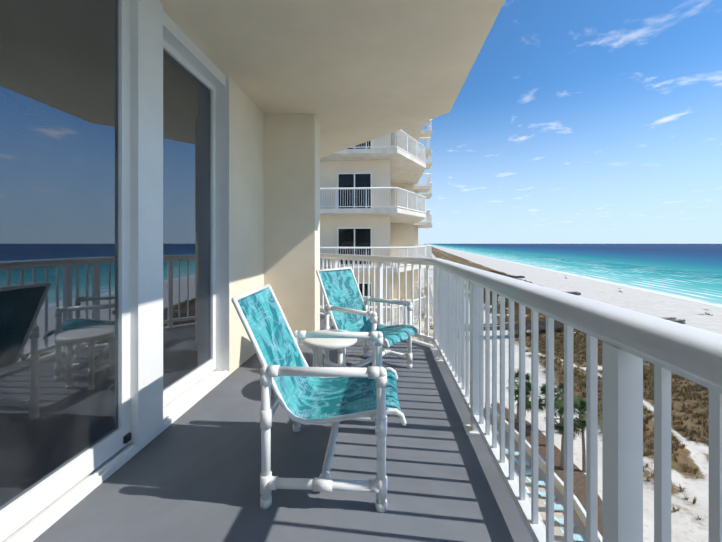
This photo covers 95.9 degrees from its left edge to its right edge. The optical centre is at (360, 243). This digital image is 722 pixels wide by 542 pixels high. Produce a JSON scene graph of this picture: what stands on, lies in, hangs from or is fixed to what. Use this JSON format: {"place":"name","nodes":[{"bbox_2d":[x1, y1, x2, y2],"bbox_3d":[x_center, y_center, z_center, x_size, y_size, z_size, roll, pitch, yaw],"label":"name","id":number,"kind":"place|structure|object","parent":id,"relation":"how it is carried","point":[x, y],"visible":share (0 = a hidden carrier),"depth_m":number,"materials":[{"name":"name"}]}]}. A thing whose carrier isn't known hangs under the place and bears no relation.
{"place":"outdoors","nodes":[
{"label":"outdoors","id":0,"kind":"place"},
{"bbox_2d":[418,244,721,541],"bbox_3d":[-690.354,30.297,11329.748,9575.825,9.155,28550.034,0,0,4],"label":"terrain","id":1,"kind":"structure","parent":0,"point":[688,524],"depth_m":65.17,"materials":[{"name":"white sand"}]},
{"bbox_2d":[320,120,431,339],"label":"building wing","id":2,"kind":"structure","parent":1,"relation":"on","point":[371,226],"depth_m":17.48,"materials":[{"name":"paint"}]},
{"bbox_2d":[320,187,425,213],"bbox_3d":[-5.968,-2.247,17.367,23.414,1.031,7.310,0,0,-17],"label":"rail","id":3,"kind":"object","parent":2,"relation":"on","point":[420,207],"visible":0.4,"depth_m":16.17,"materials":[{"name":"white metal"}]},
{"bbox_2d":[320,246,425,267],"bbox_3d":[-5.968,0.683,17.367,23.414,1.031,7.310,0,0,-17],"label":"rail","id":4,"kind":"object","parent":2,"relation":"on","point":[419,251],"visible":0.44,"depth_m":16.16,"materials":[{"name":"white metal"}]},
{"bbox_2d":[320,285,425,324],"bbox_3d":[-5.968,3.613,17.367,23.414,1.031,7.310,0,0,-17],"label":"rail","id":5,"kind":"object","parent":2,"relation":"on","point":[423,296],"visible":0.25,"depth_m":18.01,"materials":[{"name":"white metal"}]},
{"bbox_2d":[350,130,425,162],"bbox_3d":[-5.968,-5.177,17.367,23.414,1.031,7.310,0,0,-17],"label":"rail","id":6,"kind":"object","parent":2,"relation":"on","point":[401,134],"visible":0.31,"depth_m":17.02,"materials":[{"name":"white metal"}]},
{"bbox_2d":[414,245,429,257],"bbox_3d":[4.972,0.683,27.380,1.506,1.031,1.844,0,0,4],"label":"rail","id":7,"kind":"object","parent":2,"relation":"on","point":[428,251],"visible":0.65,"depth_m":26.50,"materials":[{"name":"white metal"}]},
{"bbox_2d":[416,173,430,185],"bbox_3d":[4.972,-5.177,27.380,1.506,1.031,1.844,0,0,4],"label":"rail","id":8,"kind":"object","parent":2,"relation":"on","point":[428,180],"visible":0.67,"depth_m":26.52,"materials":[{"name":"white metal"}]},
{"bbox_2d":[419,137,430,149],"bbox_3d":[4.972,-8.107,27.380,1.506,1.031,1.844,0,0,4],"label":"rail","id":9,"kind":"object","parent":2,"relation":"on","point":[428,145],"visible":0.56,"depth_m":26.50,"materials":[{"name":"white metal"}]},
{"bbox_2d":[418,275,431,286],"bbox_3d":[5.963,3.613,31.318,1.506,1.031,1.844,0,0,4],"label":"rail","id":10,"kind":"object","parent":2,"relation":"on","point":[430,278],"visible":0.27,"depth_m":30.46,"materials":[{"name":"white metal"}]},
{"bbox_2d":[418,182,431,192],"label":"rail","id":11,"kind":"object","parent":2,"relation":"on","point":[430,190],"visible":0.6,"depth_m":30.41,"materials":[{"name":"white metal"}]},
{"bbox_2d":[425,209,430,221],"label":"rail","id":12,"kind":"object","parent":2,"relation":"on","point":[427,215],"visible":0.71,"depth_m":26.50,"materials":[{"name":"white metal"}]},
{"bbox_2d":[427,119,431,130],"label":"rail","id":13,"kind":"object","parent":2,"relation":"on","point":[430,126],"visible":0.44,"depth_m":30.43,"materials":[{"name":"white metal"}]},
{"bbox_2d":[507,276,524,277],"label":"boardwalk","id":14,"kind":"structure","parent":1,"relation":"on","point":[516,276],"depth_m":239.12,"materials":[{"name":"grey wood"}]},
{"bbox_2d":[469,291,580,297],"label":"boardwalk","id":15,"kind":"structure","parent":1,"relation":"on","point":[572,292],"depth_m":160.88,"materials":[{"name":"grey wood"}]},
{"bbox_2d":[484,401,601,541],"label":"pool deck","id":16,"kind":"structure","parent":1,"relation":"on","point":[579,499],"depth_m":38.35,"materials":[{"name":"concrete"}]},
{"bbox_2d":[424,265,461,377],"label":"wing stairs","id":17,"kind":"structure","parent":16,"relation":"on","point":[430,303],"depth_m":19.65,"materials":[{"name":"paint"}]},
{"bbox_2d":[505,369,530,420],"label":"sabal palm","id":18,"kind":"object","parent":16,"relation":"on","point":[527,376],"visible":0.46,"depth_m":51.67,"materials":[{"name":"green plant"}]},
{"bbox_2d":[514,380,538,416],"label":"sabal palm","id":19,"kind":"object","parent":16,"relation":"on","point":[527,396],"visible":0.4,"depth_m":47.01,"materials":[{"name":"green plant"}]},
{"bbox_2d":[505,448,585,541],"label":"lounge chairs","id":20,"kind":"object","parent":16,"relation":"on","point":[576,537],"visible":0.52,"depth_m":34.46,"materials":[{"name":"plastic"}]},
{"bbox_2d":[538,383,563,414],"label":"sabal palm","id":21,"kind":"object","parent":16,"relation":"on","point":[541,403],"visible":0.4,"depth_m":44.72,"materials":[{"name":"green plant"}]},
{"bbox_2d":[543,398,582,468],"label":"sabal palm","id":22,"kind":"object","parent":16,"relation":"on","point":[557,426],"visible":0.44,"depth_m":40.59,"materials":[{"name":"green plant"}]},
{"bbox_2d":[430,317,685,338],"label":"boardwalk","id":23,"kind":"structure","parent":1,"relation":"on","point":[561,325],"depth_m":97.93,"materials":[{"name":"grey wood"}]},
{"bbox_2d":[554,382,577,433],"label":"sabal palm","id":24,"kind":"object","parent":1,"relation":"on","point":[561,386],"visible":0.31,"depth_m":48.67,"materials":[{"name":"green plant"}]},
{"bbox_2d":[573,396,601,472],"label":"sabal palm","id":25,"kind":"object","parent":1,"relation":"on","point":[579,405],"visible":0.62,"depth_m":40.12,"materials":[{"name":"green plant"}]},
{"bbox_2d":[469,270,708,519],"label":"dune grass tufts","id":26,"kind":"object","parent":1,"relation":"on","point":[647,371],"visible":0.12,"depth_m":60.93,"materials":[{"name":"plant"}]},
{"bbox_2d":[565,277,712,315],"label":"beach umbrella sets","id":27,"kind":"object","parent":1,"relation":"on","point":[703,309],"visible":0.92,"depth_m":129.19,"materials":[{"name":"blue wood"}]},
{"bbox_2d":[418,0,721,243],"label":"sky","id":28,"kind":"structure","parent":0,"point":[572,121],"materials":[{"name":"blue"}]},
{"bbox_2d":[428,244,721,306],"bbox_3d":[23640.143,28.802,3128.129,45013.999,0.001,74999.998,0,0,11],"label":"sea","id":29,"kind":"structure","parent":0,"point":[691,272],"depth_m":492.07,"materials":[{"name":"liquid"}]},
{"bbox_3d":[-4.720,-0.163,-0.553,5.900,3.130,8.200,0,0,4],"label":"interior room","id":30,"kind":"object","parent":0,"visible":0},
{"bbox_2d":[33,0,545,541],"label":"balcony","id":31,"kind":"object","parent":30,"relation":"attached to","point":[313,82],"visible":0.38,"depth_m":2.25,"materials":[{"name":"grey concrete"}]},
{"bbox_2d":[0,0,229,541],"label":"sliding doors","id":32,"kind":"structure","parent":31,"relation":"on","point":[114,235],"depth_m":1.70,"materials":[{"name":"clear glass"}]},
{"bbox_2d":[231,284,406,512],"bbox_3d":[-0.193,0.729,1.792,0.832,0.948,0.653,0,0,2],"label":"chair","id":33,"kind":"object","parent":31,"relation":"on","point":[304,393],"visible":1,"depth_m":1.61,"materials":[{"name":"plastic"}]},
{"bbox_2d":[302,329,356,366],"bbox_3d":[-0.254,0.977,2.649,0.450,0.450,0.450,0,0,4],"label":"side table","id":34,"kind":"object","parent":31,"relation":"on","point":[319,345],"visible":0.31,"depth_m":2.53,"materials":[{"name":"plastic"}]},
{"bbox_2d":[316,267,418,368],"bbox_3d":[0.053,0.729,3.095,0.832,0.948,0.653,0,0,37],"label":"chair","id":35,"kind":"object","parent":31,"relation":"on","point":[346,307],"visible":0.83,"depth_m":3.16,"materials":[{"name":"fabric"}]},
{"bbox_2d":[320,253,721,541],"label":"balcony railing","id":36,"kind":"object","parent":31,"relation":"on","point":[631,339],"visible":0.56,"depth_m":0.94,"materials":[{"name":"white metal"}]}
]}

